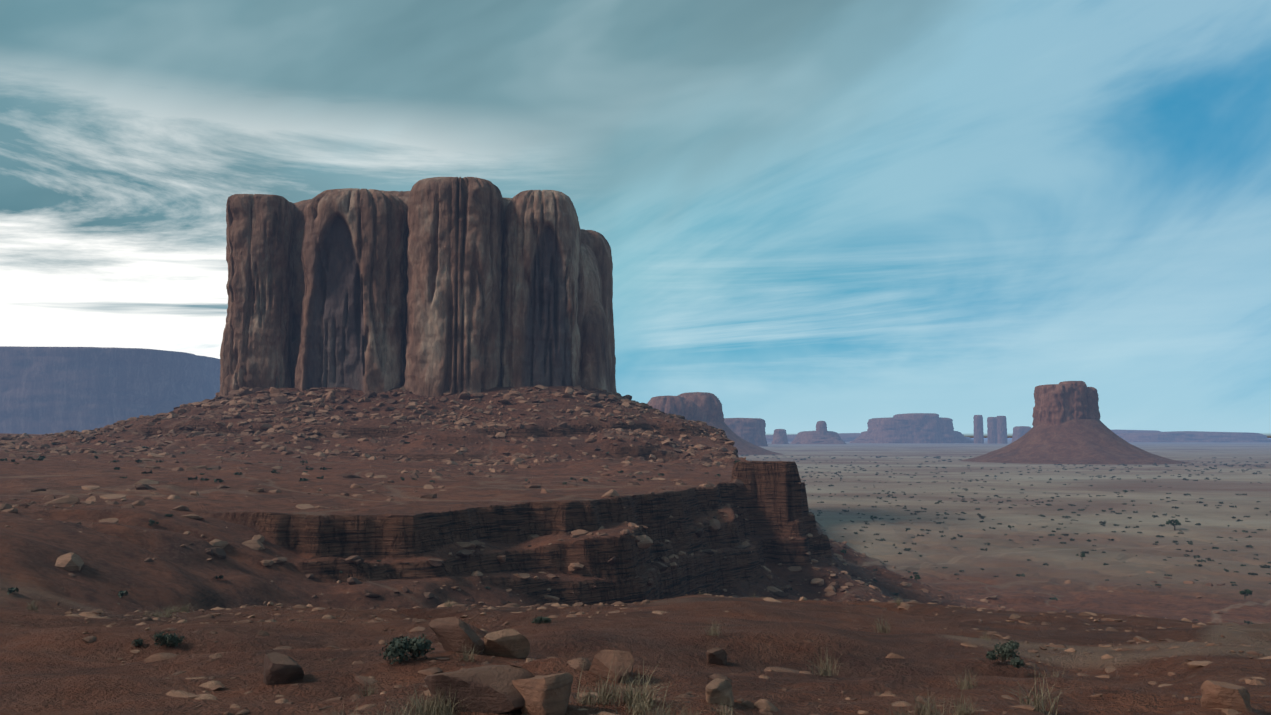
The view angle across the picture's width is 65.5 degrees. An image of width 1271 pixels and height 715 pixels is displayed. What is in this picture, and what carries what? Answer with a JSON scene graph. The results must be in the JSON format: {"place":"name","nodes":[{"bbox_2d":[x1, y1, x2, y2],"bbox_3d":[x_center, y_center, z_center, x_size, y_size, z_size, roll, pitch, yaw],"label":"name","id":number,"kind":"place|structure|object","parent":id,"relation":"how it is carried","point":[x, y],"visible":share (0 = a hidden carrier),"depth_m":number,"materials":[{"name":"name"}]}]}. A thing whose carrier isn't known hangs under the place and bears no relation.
{"place":"outdoors","nodes":[
{"label":"outdoors","id":0,"kind":"place"},
{"bbox_2d":[0,346,220,433],"bbox_3d":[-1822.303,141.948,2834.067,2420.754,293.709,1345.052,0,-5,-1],"label":"mesa","id":1,"kind":"structure","parent":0,"point":[47,390],"depth_m":2335.37,"materials":[{"name":"blue stone"}]},
{"bbox_2d":[0,386,1270,714],"bbox_3d":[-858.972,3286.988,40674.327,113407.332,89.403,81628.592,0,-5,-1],"label":"terrain","id":2,"kind":"structure","parent":0,"point":[52,662],"depth_m":188.27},
{"bbox_2d":[218,177,616,396],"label":"butte","id":3,"kind":"object","parent":2,"relation":"on","point":[435,287],"visible":0.79,"depth_m":586.23,"materials":[{"name":"brown stone"}]},
{"bbox_2d":[24,591,1079,714],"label":"grass tufts","id":4,"kind":"object","parent":2,"relation":"on","point":[437,709],"visible":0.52,"depth_m":9.98,"materials":[{"name":"green plant"}]},
{"bbox_2d":[131,514,1024,667],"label":"shrub","id":5,"kind":"object","parent":2,"relation":"on","point":[396,648],"depth_m":15.71,"materials":[{"name":"green plant"}]},
{"bbox_2d":[0,385,1228,618],"bbox_3d":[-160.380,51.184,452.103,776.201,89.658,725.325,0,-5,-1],"label":"talus rocks","id":6,"kind":"object","parent":2,"relation":"on","point":[74,561],"visible":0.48,"depth_m":475.70,"materials":[{"name":"brown stone"}]},
{"bbox_2d":[0,412,1270,623],"bbox_3d":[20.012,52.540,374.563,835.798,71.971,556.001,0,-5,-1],"label":"shrub","id":7,"kind":"object","parent":2,"relation":"on","point":[14,590],"visible":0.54,"depth_m":336.91,"materials":[{"name":"green plant"}]},
{"bbox_2d":[35,594,1270,714],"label":"stones","id":8,"kind":"object","parent":2,"relation":"on","point":[765,706],"visible":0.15,"depth_m":16.87,"materials":[{"name":"brown stone"}]},
{"bbox_2d":[56,601,1252,714],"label":"rocks","id":9,"kind":"object","parent":2,"relation":"on","point":[495,688],"visible":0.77,"depth_m":10.22,"materials":[{"name":"brown stone"}]},
{"bbox_2d":[647,392,782,454],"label":"butte","id":10,"kind":"object","parent":2,"relation":"on","point":[701,406],"visible":0.31,"depth_m":3237.83,"materials":[{"name":"brown stone"}]},
{"bbox_2d":[738,454,1270,576],"bbox_3d":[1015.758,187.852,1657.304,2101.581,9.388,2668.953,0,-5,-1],"label":"plain shrub","id":11,"kind":"object","parent":2,"relation":"on","point":[1104,523],"visible":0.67,"depth_m":801.32,"materials":[{"name":"green plant"}]},
{"bbox_2d":[960,381,1190,464],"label":"butte","id":12,"kind":"object","parent":2,"relation":"on","point":[1069,427],"visible":0.98,"depth_m":2218.23,"materials":[{"name":"brown stone"}]},
{"bbox_2d":[0,0,1270,437],"label":"sky","id":13,"kind":"structure","parent":0,"point":[843,214],"materials":[{"name":"blue"}]},
{"bbox_2d":[724,413,1270,445],"bbox_3d":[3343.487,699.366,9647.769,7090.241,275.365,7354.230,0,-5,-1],"label":"distant mesas","id":14,"kind":"structure","parent":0,"point":[918,428],"depth_m":8629.30,"materials":[{"name":"stone"}]},
{"bbox_2d":[840,467,1211,555],"bbox_3d":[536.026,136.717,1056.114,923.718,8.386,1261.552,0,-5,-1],"label":"juniper tree","id":15,"kind":"object","parent":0,"point":[843,550],"depth_m":419.99,"materials":[{"name":"green plant"}]},
{"bbox_2d":[910,519,1180,582],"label":"juniper tree","id":16,"kind":"object","parent":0,"point":[1168,522],"depth_m":600.45,"materials":[{"name":"green plant"}]},
{"bbox_2d":[870,500,1252,599],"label":"juniper tree","id":17,"kind":"object","parent":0,"point":[1247,591],"depth_m":343.51,"materials":[{"name":"green plant"}]}
]}

